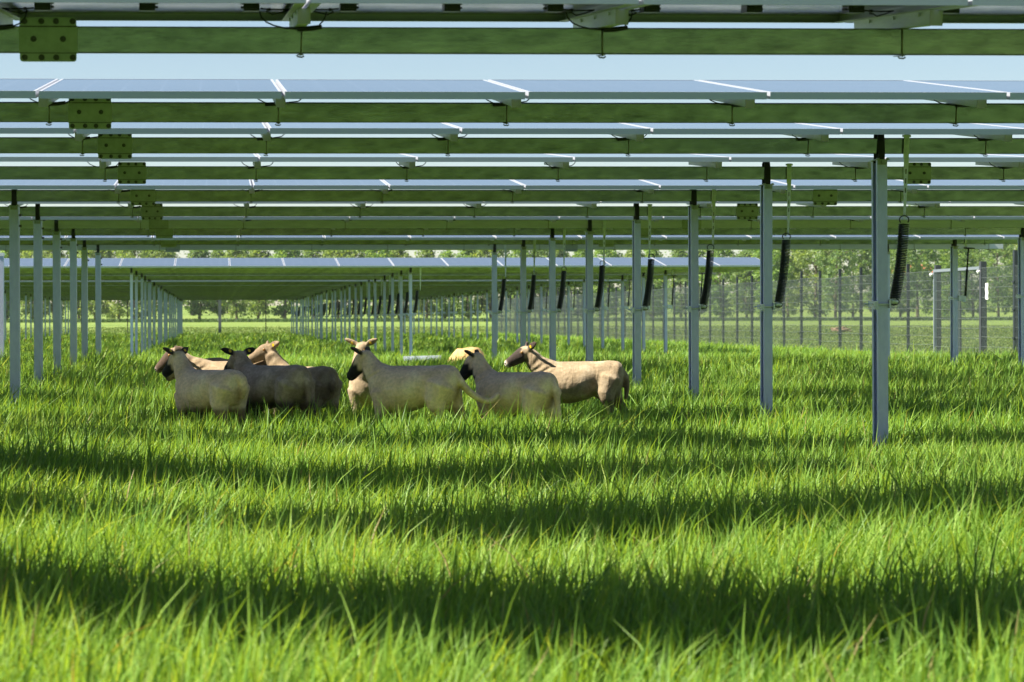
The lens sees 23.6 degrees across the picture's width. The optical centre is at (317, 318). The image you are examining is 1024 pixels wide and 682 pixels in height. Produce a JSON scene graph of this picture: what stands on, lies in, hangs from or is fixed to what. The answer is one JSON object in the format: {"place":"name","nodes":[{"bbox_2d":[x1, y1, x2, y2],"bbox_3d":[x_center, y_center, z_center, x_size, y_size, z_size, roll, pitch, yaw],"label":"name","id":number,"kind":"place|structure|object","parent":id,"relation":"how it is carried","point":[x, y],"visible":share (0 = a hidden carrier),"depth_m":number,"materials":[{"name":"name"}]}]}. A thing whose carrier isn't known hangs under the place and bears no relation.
{"place":"outdoors","nodes":[
{"label":"outdoors","id":0,"kind":"place"},
{"bbox_2d":[6,316,1012,355],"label":"field grass","id":1,"kind":"structure","parent":0,"point":[466,329],"depth_m":201.46,"materials":[{"name":"green plant"}]},
{"bbox_2d":[6,293,1012,652],"bbox_3d":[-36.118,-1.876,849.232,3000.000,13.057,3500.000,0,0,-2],"label":"ground","id":2,"kind":"structure","parent":0,"point":[316,325],"depth_m":337.95,"materials":[{"name":"green plant"}]},
{"bbox_2d":[0,253,4,357],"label":"steel post","id":3,"kind":"object","parent":2,"relation":"on","point":[2,255],"visible":0.8,"depth_m":38.35,"materials":[{"name":"metal"}]},
{"bbox_2d":[9,189,21,404],"bbox_3d":[-2.638,0.004,21.294,0.108,2.332,0.168,0,0,-2],"label":"steel post","id":4,"kind":"object","parent":2,"relation":"on","point":[14,243],"visible":0.83,"depth_m":21.23,"materials":[{"name":"grey metal"}]},
{"bbox_2d":[30,294,31,337],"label":"steel post","id":5,"kind":"object","parent":2,"relation":"on","point":[30,316],"visible":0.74,"depth_m":103.20,"materials":[{"name":"grey metal"}]},
{"bbox_2d":[6,293,491,295],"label":"solar panel row","id":6,"kind":"object","parent":5,"relation":"on","point":[275,294],"visible":0.09,"depth_m":103.66,"materials":[{"name":"glass"}]},
{"bbox_2d":[33,204,43,392],"bbox_3d":[-2.795,0.003,24.448,0.108,2.332,0.168,0,0,-2],"label":"steel post","id":7,"kind":"object","parent":2,"relation":"on","point":[38,287],"visible":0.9,"depth_m":24.38,"materials":[{"name":"grey metal"}]},
{"bbox_2d":[49,297,49,335],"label":"steel post","id":8,"kind":"object","parent":2,"relation":"on","point":[49,316],"visible":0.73,"depth_m":115.33,"materials":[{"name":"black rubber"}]},
{"bbox_2d":[6,296,466,297],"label":"solar panel row","id":9,"kind":"object","parent":8,"relation":"on","point":[270,297],"visible":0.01,"depth_m":115.80,"materials":[{"name":"glass"}]},
{"bbox_2d":[53,220,61,373],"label":"steel post","id":10,"kind":"object","parent":2,"relation":"on","point":[57,239],"visible":0.81,"depth_m":27.26,"materials":[{"name":"grey metal"}]},
{"bbox_2d":[69,229,77,365],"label":"steel post","id":11,"kind":"object","parent":2,"relation":"on","point":[73,294],"visible":0.83,"depth_m":30.41,"materials":[{"name":"grey metal"}]},
{"bbox_2d":[81,240,88,362],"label":"steel post","id":12,"kind":"object","parent":2,"relation":"on","point":[84,293],"visible":0.83,"depth_m":33.26,"materials":[{"name":"grey metal"}]},
{"bbox_2d":[77,250,115,318],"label":"tree","id":13,"kind":"object","parent":2,"relation":"on","point":[104,303],"visible":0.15,"depth_m":416.04,"materials":[{"name":"green plant"}]},
{"bbox_2d":[95,245,101,354],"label":"steel post","id":14,"kind":"object","parent":2,"relation":"on","point":[98,258],"visible":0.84,"depth_m":36.63,"materials":[{"name":"grey metal"}]},
{"bbox_2d":[112,250,154,318],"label":"tree","id":15,"kind":"object","parent":2,"relation":"on","point":[143,254],"visible":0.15,"depth_m":413.21,"materials":[{"name":"green plant"}]},
{"bbox_2d":[138,250,172,318],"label":"tree","id":16,"kind":"object","parent":2,"relation":"on","point":[161,254],"visible":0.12,"depth_m":430.29,"materials":[{"name":"green plant"}]},
{"bbox_2d":[184,250,217,318],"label":"tree","id":17,"kind":"object","parent":2,"relation":"on","point":[198,307],"visible":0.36,"depth_m":431.67,"materials":[{"name":"green plant"}]},
{"bbox_2d":[162,347,249,428],"bbox_3d":[-0.859,0.607,18.514,0.346,0.781,0.916,0,0,-42],"label":"sheep","id":18,"kind":"object","parent":2,"relation":"on","point":[223,392],"visible":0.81,"depth_m":18.32},
{"bbox_2d":[155,346,271,412],"bbox_3d":[-0.815,0.603,20.096,1.059,0.762,0.360,0,0,4],"label":"sheep","id":19,"kind":"object","parent":2,"relation":"on","point":[197,363],"visible":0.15,"depth_m":20.03},
{"bbox_2d":[221,250,253,318],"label":"tree","id":20,"kind":"object","parent":2,"relation":"on","point":[240,306],"visible":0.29,"depth_m":417.01,"materials":[{"name":"green plant"}]},
{"bbox_2d":[6,300,468,332],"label":"wire fence","id":21,"kind":"object","parent":2,"relation":"on","point":[219,316],"visible":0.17,"depth_m":135.17,"materials":[{"name":"grey metal"}]},
{"bbox_2d":[243,250,274,318],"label":"tree","id":22,"kind":"object","parent":2,"relation":"on","point":[258,305],"visible":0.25,"depth_m":427.07,"materials":[{"name":"green plant"}]},
{"bbox_2d":[221,347,317,421],"bbox_3d":[-0.404,0.608,18.794,0.969,0.772,0.360,0,0,44],"label":"sheep","id":23,"kind":"object","parent":2,"relation":"on","point":[291,385],"visible":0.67,"depth_m":18.57},
{"bbox_2d":[268,250,304,318],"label":"tree","id":24,"kind":"object","parent":2,"relation":"on","point":[283,309],"visible":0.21,"depth_m":419.86,"materials":[{"name":"green plant"}]},
{"bbox_2d":[248,340,342,415],"bbox_3d":[-0.157,0.598,19.783,0.901,0.838,0.387,0,0,44],"label":"sheep","id":25,"kind":"object","parent":2,"relation":"on","point":[328,385],"visible":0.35,"depth_m":19.54},
{"bbox_2d":[311,295,313,335],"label":"steel post","id":26,"kind":"object","parent":2,"relation":"on","point":[312,316],"visible":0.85,"depth_m":106.74,"materials":[{"name":"grey metal"}]},
{"bbox_2d":[6,294,488,296],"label":"solar panel row","id":27,"kind":"object","parent":26,"relation":"on","point":[451,295],"visible":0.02,"depth_m":106.69,"materials":[{"name":"glass"}]},
{"bbox_2d":[318,292,320,337],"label":"steel post","id":28,"kind":"object","parent":2,"relation":"on","point":[320,314],"visible":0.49,"depth_m":97.62,"materials":[{"name":"grey metal"}]},
{"bbox_2d":[6,292,513,298],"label":"solar panel row","id":29,"kind":"object","parent":28,"relation":"on","point":[315,292],"visible":0.08,"depth_m":97.65,"materials":[{"name":"glass"}]},
{"bbox_2d":[320,291,323,339],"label":"steel post","id":30,"kind":"object","parent":2,"relation":"on","point":[321,316],"visible":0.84,"depth_m":94.58,"materials":[{"name":"grey metal"}]},
{"bbox_2d":[4,291,519,298],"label":"solar panel row","id":31,"kind":"object","parent":30,"relation":"on","point":[272,292],"visible":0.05,"depth_m":94.54,"materials":[{"name":"glass"}]},
{"bbox_2d":[325,290,328,340],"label":"steel post","id":32,"kind":"object","parent":2,"relation":"on","point":[326,316],"visible":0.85,"depth_m":91.55,"materials":[{"name":"grey metal"}]},
{"bbox_2d":[4,290,527,302],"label":"solar panel row","id":33,"kind":"object","parent":32,"relation":"on","point":[275,290],"visible":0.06,"depth_m":91.48,"materials":[{"name":"glass"}]},
{"bbox_2d":[330,289,333,339],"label":"steel post","id":34,"kind":"object","parent":2,"relation":"on","point":[332,291],"visible":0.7,"depth_m":88.51,"materials":[{"name":"grey metal"}]},
{"bbox_2d":[4,289,544,291],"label":"solar panel row","id":35,"kind":"object","parent":34,"relation":"on","point":[262,289],"depth_m":88.40,"materials":[{"name":"glass"}]},
{"bbox_2d":[340,287,342,342],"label":"steel post","id":36,"kind":"object","parent":2,"relation":"on","point":[341,315],"visible":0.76,"depth_m":82.44,"materials":[{"name":"grey metal"}]},
{"bbox_2d":[4,287,566,289],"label":"solar panel row","id":37,"kind":"object","parent":36,"relation":"on","point":[320,288],"depth_m":82.44,"materials":[{"name":"glass"}]},
{"bbox_2d":[343,285,347,342],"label":"steel post","id":38,"kind":"object","parent":2,"relation":"on","point":[344,315],"visible":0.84,"depth_m":79.40,"materials":[{"name":"grey metal"}]},
{"bbox_2d":[4,285,582,287],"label":"solar panel row","id":39,"kind":"object","parent":38,"relation":"on","point":[198,286],"visible":0.1,"depth_m":79.32,"materials":[{"name":"glass"}]},
{"bbox_2d":[354,284,358,340],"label":"steel post","id":40,"kind":"object","parent":2,"relation":"on","point":[355,292],"visible":0.81,"depth_m":73.33,"materials":[{"name":"grey metal"}]},
{"bbox_2d":[4,283,612,285],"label":"solar panel row","id":41,"kind":"object","parent":40,"relation":"on","point":[287,284],"visible":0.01,"depth_m":73.25,"materials":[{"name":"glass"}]},
{"bbox_2d":[345,338,376,413],"bbox_3d":[0.426,0.589,20.389,0.353,0.859,0.927,0,0,6],"label":"sheep","id":42,"kind":"object","parent":2,"relation":"on","point":[359,383],"visible":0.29,"depth_m":20.14},
{"bbox_2d":[359,282,363,341],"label":"steel post","id":43,"kind":"object","parent":2,"relation":"on","point":[361,316],"visible":0.83,"depth_m":70.29,"materials":[{"name":"grey metal"}]},
{"bbox_2d":[4,280,628,287],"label":"solar panel row","id":44,"kind":"object","parent":43,"relation":"on","point":[326,282],"visible":0.33,"depth_m":70.09,"materials":[{"name":"glass"}]},
{"bbox_2d":[372,279,378,349],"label":"steel post","id":45,"kind":"object","parent":2,"relation":"on","point":[375,315],"visible":0.85,"depth_m":64.21,"materials":[{"name":"grey metal"}]},
{"bbox_2d":[4,278,668,295],"bbox_3d":[-3.492,-0.906,64.084,25.620,0.608,1.722,0,5,-2],"label":"solar panel row","id":46,"kind":"object","parent":45,"relation":"on","point":[338,279],"visible":0.06,"depth_m":64.21,"materials":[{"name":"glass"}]},
{"bbox_2d":[358,250,395,318],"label":"tree","id":47,"kind":"object","parent":2,"relation":"on","point":[380,254],"visible":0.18,"depth_m":423.28,"materials":[{"name":"green plant"}]},
{"bbox_2d":[382,275,387,350],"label":"steel post","id":48,"kind":"object","parent":2,"relation":"on","point":[384,314],"visible":0.9,"depth_m":61.18,"materials":[{"name":"grey metal"}]},
{"bbox_2d":[4,275,687,294],"bbox_3d":[-3.363,-0.884,61.049,25.620,0.608,1.722,0,6,-2],"label":"solar panel row","id":49,"kind":"object","parent":48,"relation":"on","point":[627,277],"visible":0.22,"depth_m":61.14,"materials":[{"name":"glass"}]},
{"bbox_2d":[390,273,395,351],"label":"steel post","id":50,"kind":"object","parent":2,"relation":"on","point":[392,314],"visible":0.82,"depth_m":58.14,"materials":[{"name":"grey metal"}]},
{"bbox_2d":[4,272,716,283],"bbox_3d":[-3.233,-0.916,57.999,25.620,0.608,1.722,0,1,-2],"label":"solar panel row","id":51,"kind":"object","parent":50,"relation":"on","point":[398,274],"visible":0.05,"depth_m":58.12,"materials":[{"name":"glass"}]},
{"bbox_2d":[399,271,404,355],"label":"steel post","id":52,"kind":"object","parent":2,"relation":"on","point":[401,314],"visible":0.83,"depth_m":55.10,"materials":[{"name":"grey metal"}]},
{"bbox_2d":[4,270,743,276],"bbox_3d":[-3.105,-0.915,54.976,25.620,0.608,1.722,0,6,-2],"label":"solar panel row","id":53,"kind":"object","parent":52,"relation":"on","point":[529,271],"visible":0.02,"depth_m":55.14,"materials":[{"name":"glass"}]},
{"bbox_2d":[407,267,414,354],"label":"steel post","id":54,"kind":"object","parent":2,"relation":"on","point":[410,314],"visible":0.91,"depth_m":52.06,"materials":[{"name":"grey metal"}]},
{"bbox_2d":[4,257,774,289],"bbox_3d":[-2.976,-0.908,51.941,25.620,0.608,1.722,0,7,-2],"label":"solar panel row","id":55,"kind":"object","parent":54,"relation":"on","point":[356,264],"visible":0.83,"depth_m":51.99,"materials":[{"name":"glass"}]},
{"bbox_2d":[413,299,416,333],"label":"steel post","id":56,"kind":"object","parent":2,"relation":"on","point":[414,318],"visible":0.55,"depth_m":125.21,"materials":[{"name":"grey metal"}]},
{"bbox_2d":[6,298,447,299],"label":"solar panel row","id":57,"kind":"object","parent":56,"relation":"on","point":[220,298],"depth_m":124.83,"materials":[{"name":"glass"}]},
{"bbox_2d":[346,347,499,423],"bbox_3d":[0.753,0.609,18.275,1.174,0.796,0.398,0,0,28],"label":"sheep","id":58,"kind":"object","parent":2,"relation":"on","point":[437,386],"visible":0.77,"depth_m":18.16},
{"bbox_2d":[412,250,443,317],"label":"tree","id":59,"kind":"object","parent":2,"relation":"on","point":[428,253],"visible":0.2,"depth_m":420.83,"materials":[{"name":"green plant"}]},
{"bbox_2d":[450,250,488,318],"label":"tree","id":60,"kind":"object","parent":2,"relation":"on","point":[465,253],"visible":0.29,"depth_m":425.90,"materials":[{"name":"green plant"}]},
{"bbox_2d":[468,250,512,317],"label":"tree","id":61,"kind":"object","parent":2,"relation":"on","point":[481,253],"visible":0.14,"depth_m":425.45,"materials":[{"name":"green plant"}]},
{"bbox_2d":[489,244,499,359],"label":"steel post","id":62,"kind":"object","parent":2,"relation":"on","point":[494,312],"visible":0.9,"depth_m":36.89,"materials":[{"name":"grey metal"}]},
{"bbox_2d":[0,244,1002,276],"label":"solar panel row","id":63,"kind":"object","parent":62,"relation":"on","point":[505,247],"visible":0.17,"depth_m":36.91,"materials":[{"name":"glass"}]},
{"bbox_2d":[459,349,561,423],"bbox_3d":[1.460,0.636,18.381,0.946,0.804,0.368,0,0,44],"label":"sheep","id":64,"kind":"object","parent":2,"relation":"on","point":[540,390],"visible":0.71,"depth_m":18.21},
{"bbox_2d":[517,240,528,346],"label":"steel post","id":65,"kind":"object","parent":2,"relation":"on","point":[523,311],"visible":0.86,"depth_m":33.52,"materials":[{"name":"grey metal"}]},
{"bbox_2d":[0,235,1018,274],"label":"solar panel row","id":66,"kind":"object","parent":65,"relation":"on","point":[534,240],"visible":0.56,"depth_m":33.26,"materials":[{"name":"glass"}]},
{"bbox_2d":[546,228,556,360],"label":"steel post","id":67,"kind":"object","parent":2,"relation":"on","point":[552,311],"visible":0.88,"depth_m":30.67,"materials":[{"name":"grey metal"}]},
{"bbox_2d":[0,228,1021,268],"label":"solar panel row","id":68,"kind":"object","parent":67,"relation":"on","point":[240,232],"visible":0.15,"depth_m":30.66,"materials":[{"name":"glass"}]},
{"bbox_2d":[504,341,629,419],"bbox_3d":[2.043,0.587,20.021,1.024,0.800,0.359,0,0,8],"label":"sheep","id":69,"kind":"object","parent":2,"relation":"on","point":[601,381],"visible":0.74,"depth_m":19.89},
{"bbox_2d":[582,220,596,360],"bbox_3d":[3.078,0.003,27.580,0.160,2.332,0.195,0,0,-2],"label":"steel post","id":70,"kind":"object","parent":2,"relation":"on","point":[589,310],"visible":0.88,"depth_m":27.51,"materials":[{"name":"grey metal"}]},
{"bbox_2d":[0,216,1023,264],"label":"solar panel row","id":71,"kind":"object","parent":70,"relation":"on","point":[164,224],"visible":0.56,"depth_m":27.39,"materials":[{"name":"glass"}]},
{"bbox_2d":[593,250,630,317],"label":"tree","id":72,"kind":"object","parent":2,"relation":"on","point":[611,253],"visible":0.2,"depth_m":420.39,"materials":[{"name":"green plant"}]},
{"bbox_2d":[628,203,645,386],"bbox_3d":[3.237,-0.011,24.708,0.160,2.332,0.195,0,0,-2],"label":"steel post","id":73,"kind":"object","parent":2,"relation":"on","point":[636,309],"visible":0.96,"depth_m":24.64,"materials":[{"name":"grey metal"}]},
{"bbox_2d":[0,201,1023,257],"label":"solar panel row","id":74,"kind":"object","parent":73,"relation":"on","point":[745,210],"visible":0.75,"depth_m":24.56,"materials":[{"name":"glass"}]},
{"bbox_2d":[642,254,654,309],"bbox_3d":[3.342,-0.371,24.640,0.128,0.575,0.070,0,0,-2],"label":"coil spring","id":75,"kind":"object","parent":73,"relation":"attached to","point":[648,287],"visible":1,"depth_m":24.62,"materials":[{"name":"black metal"}]},
{"bbox_2d":[641,250,670,317],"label":"tree","id":76,"kind":"object","parent":2,"relation":"on","point":[656,254],"visible":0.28,"depth_m":448.19,"materials":[{"name":"green plant"}]},
{"bbox_2d":[661,250,700,317],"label":"tree","id":77,"kind":"object","parent":2,"relation":"on","point":[680,282],"visible":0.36,"depth_m":443.89,"materials":[{"name":"green plant"}]},
{"bbox_2d":[683,190,702,403],"bbox_3d":[3.326,-0.010,21.551,0.160,2.332,0.195,0,0,-2],"label":"steel post","id":78,"kind":"object","parent":2,"relation":"on","point":[693,307],"visible":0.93,"depth_m":21.48,"materials":[{"name":"grey metal"}]},
{"bbox_2d":[0,180,1023,248],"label":"solar panel row","id":79,"kind":"object","parent":78,"relation":"on","point":[816,192],"visible":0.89,"depth_m":21.32,"materials":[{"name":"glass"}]},
{"bbox_2d":[700,244,713,308],"bbox_3d":[3.431,-0.371,21.483,0.128,0.575,0.070,0,0,-2],"label":"coil spring","id":80,"kind":"object","parent":78,"relation":"attached to","point":[706,285],"visible":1,"depth_m":21.46,"materials":[{"name":"black metal"}]},
{"bbox_2d":[699,250,738,315],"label":"tree","id":81,"kind":"object","parent":2,"relation":"on","point":[717,287],"visible":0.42,"depth_m":431.54,"materials":[{"name":"green plant"}]},
{"bbox_2d":[729,250,759,318],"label":"tree","id":82,"kind":"object","parent":2,"relation":"on","point":[745,276],"visible":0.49,"depth_m":427.49,"materials":[{"name":"green plant"}]},
{"bbox_2d":[498,250,1017,354],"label":"fence","id":83,"kind":"object","parent":2,"relation":"on","point":[830,333],"visible":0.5,"depth_m":65.40,"materials":[{"name":"galvanized steel wire"},{"name":"weathered grey wood"}]},
{"bbox_2d":[929,261,986,354],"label":"gate","id":84,"kind":"structure","parent":83,"relation":"attached to","point":[936,274],"depth_m":51.34,"materials":[{"name":"silver metal"}]},
{"bbox_2d":[754,162,778,418],"bbox_3d":[3.451,-0.041,18.731,0.160,2.332,0.195,0,0,-2],"label":"steel post","id":85,"kind":"object","parent":2,"relation":"on","point":[766,306],"visible":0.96,"depth_m":18.66,"materials":[{"name":"grey metal"}]},
{"bbox_2d":[0,153,1023,234],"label":"solar panel row","id":86,"kind":"object","parent":85,"relation":"on","point":[134,169],"visible":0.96,"depth_m":18.55,"materials":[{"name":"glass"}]},
{"bbox_2d":[774,233,790,307],"bbox_3d":[3.558,-0.372,18.663,0.128,0.575,0.070,0,0,-2],"label":"coil spring","id":87,"kind":"object","parent":85,"relation":"attached to","point":[780,288],"visible":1,"depth_m":18.64,"materials":[{"name":"black metal"}]},
{"bbox_2d":[747,250,793,315],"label":"tree","id":88,"kind":"object","parent":2,"relation":"on","point":[776,254],"visible":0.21,"depth_m":416.91,"materials":[{"name":"green plant"}]},
{"bbox_2d":[772,250,809,317],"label":"tree","id":89,"kind":"object","parent":2,"relation":"on","point":[790,261],"visible":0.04,"depth_m":443.89,"materials":[{"name":"green plant"}]},
{"bbox_2d":[787,205,833,316],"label":"tree","id":90,"kind":"object","parent":2,"relation":"on","point":[803,260],"visible":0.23,"depth_m":430.49,"materials":[{"name":"green plant"}]},
{"bbox_2d":[807,250,861,311],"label":"tree","id":91,"kind":"object","parent":2,"relation":"on","point":[832,259],"visible":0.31,"depth_m":411.90,"materials":[{"name":"green plant"}]},
{"bbox_2d":[832,250,871,316],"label":"tree","id":92,"kind":"object","parent":2,"relation":"on","point":[861,264],"visible":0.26,"depth_m":425.87,"materials":[{"name":"green plant"}]},
{"bbox_2d":[865,135,895,451],"bbox_3d":[3.594,-0.025,15.564,0.160,2.332,0.195,0,0,-2],"label":"steel post","id":93,"kind":"object","parent":2,"relation":"on","point":[880,303],"visible":0.89,"depth_m":15.50,"materials":[{"name":"grey metal"}]},
{"bbox_2d":[0,122,1023,219],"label":"solar panel row","id":94,"kind":"object","parent":93,"relation":"on","point":[116,140],"visible":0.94,"depth_m":15.36,"materials":[{"name":"glass"}]},
{"bbox_2d":[889,215,908,304],"bbox_3d":[3.697,-0.372,15.496,0.128,0.575,0.070,0,0,-2],"label":"coil spring","id":95,"kind":"object","parent":93,"relation":"attached to","point":[897,278],"visible":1,"depth_m":15.47,"materials":[{"name":"black metal"}]},
{"bbox_2d":[889,250,924,316],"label":"tree","id":96,"kind":"object","parent":2,"relation":"on","point":[913,254],"visible":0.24,"depth_m":414.57,"materials":[{"name":"green plant"}]},
{"bbox_2d":[892,205,947,316],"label":"tree","id":97,"kind":"object","parent":2,"relation":"on","point":[928,255],"visible":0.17,"depth_m":422.07,"materials":[{"name":"green plant"}]},
{"bbox_2d":[930,250,977,316],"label":"tree","id":98,"kind":"object","parent":2,"relation":"on","point":[947,265],"visible":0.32,"depth_m":434.02,"materials":[{"name":"green plant"}]},
{"bbox_2d":[948,239,965,362],"bbox_3d":[8.866,-0.012,33.843,0.210,2.332,0.190,0,0,-2],"label":"steel post","id":99,"kind":"object","parent":2,"relation":"on","point":[954,298],"visible":0.8,"depth_m":33.77,"materials":[{"name":"grey metal"}]},
{"bbox_2d":[958,250,994,316],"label":"tree","id":100,"kind":"object","parent":2,"relation":"on","point":[976,251],"visible":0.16,"depth_m":439.59,"materials":[{"name":"green plant"}]},
{"bbox_2d":[972,244,1017,316],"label":"tree","id":101,"kind":"object","parent":2,"relation":"on","point":[1008,249],"visible":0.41,"depth_m":420.29,"materials":[{"name":"green plant"}]},
{"bbox_2d":[1016,228,1023,365],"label":"steel post","id":102,"kind":"object","parent":2,"relation":"on","point":[1020,296],"visible":0.77,"depth_m":30.94,"materials":[{"name":"grey metal"}]},
{"bbox_2d":[0,329,1023,681],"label":"grass","id":103,"kind":"structure","parent":0,"point":[664,525],"depth_m":8.59,"materials":[{"name":"green plant"}]},
{"bbox_2d":[0,20,1023,305],"label":"sky","id":104,"kind":"structure","parent":0,"point":[487,67],"materials":[{"name":"blue"}]},
{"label":"steel post","id":105,"kind":"object","parent":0,"visible":0},
{"bbox_2d":[0,79,1023,128],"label":"solar panel row","id":106,"kind":"object","parent":105,"relation":"on","point":[89,104],"visible":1,"depth_m":12.29,"materials":[{"name":"glass"}]},
{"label":"steel post","id":107,"kind":"object","parent":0,"visible":0},
{"bbox_2d":[0,0,1023,61],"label":"solar panel row","id":108,"kind":"object","parent":107,"relation":"on","point":[47,31],"visible":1,"depth_m":9.24,"materials":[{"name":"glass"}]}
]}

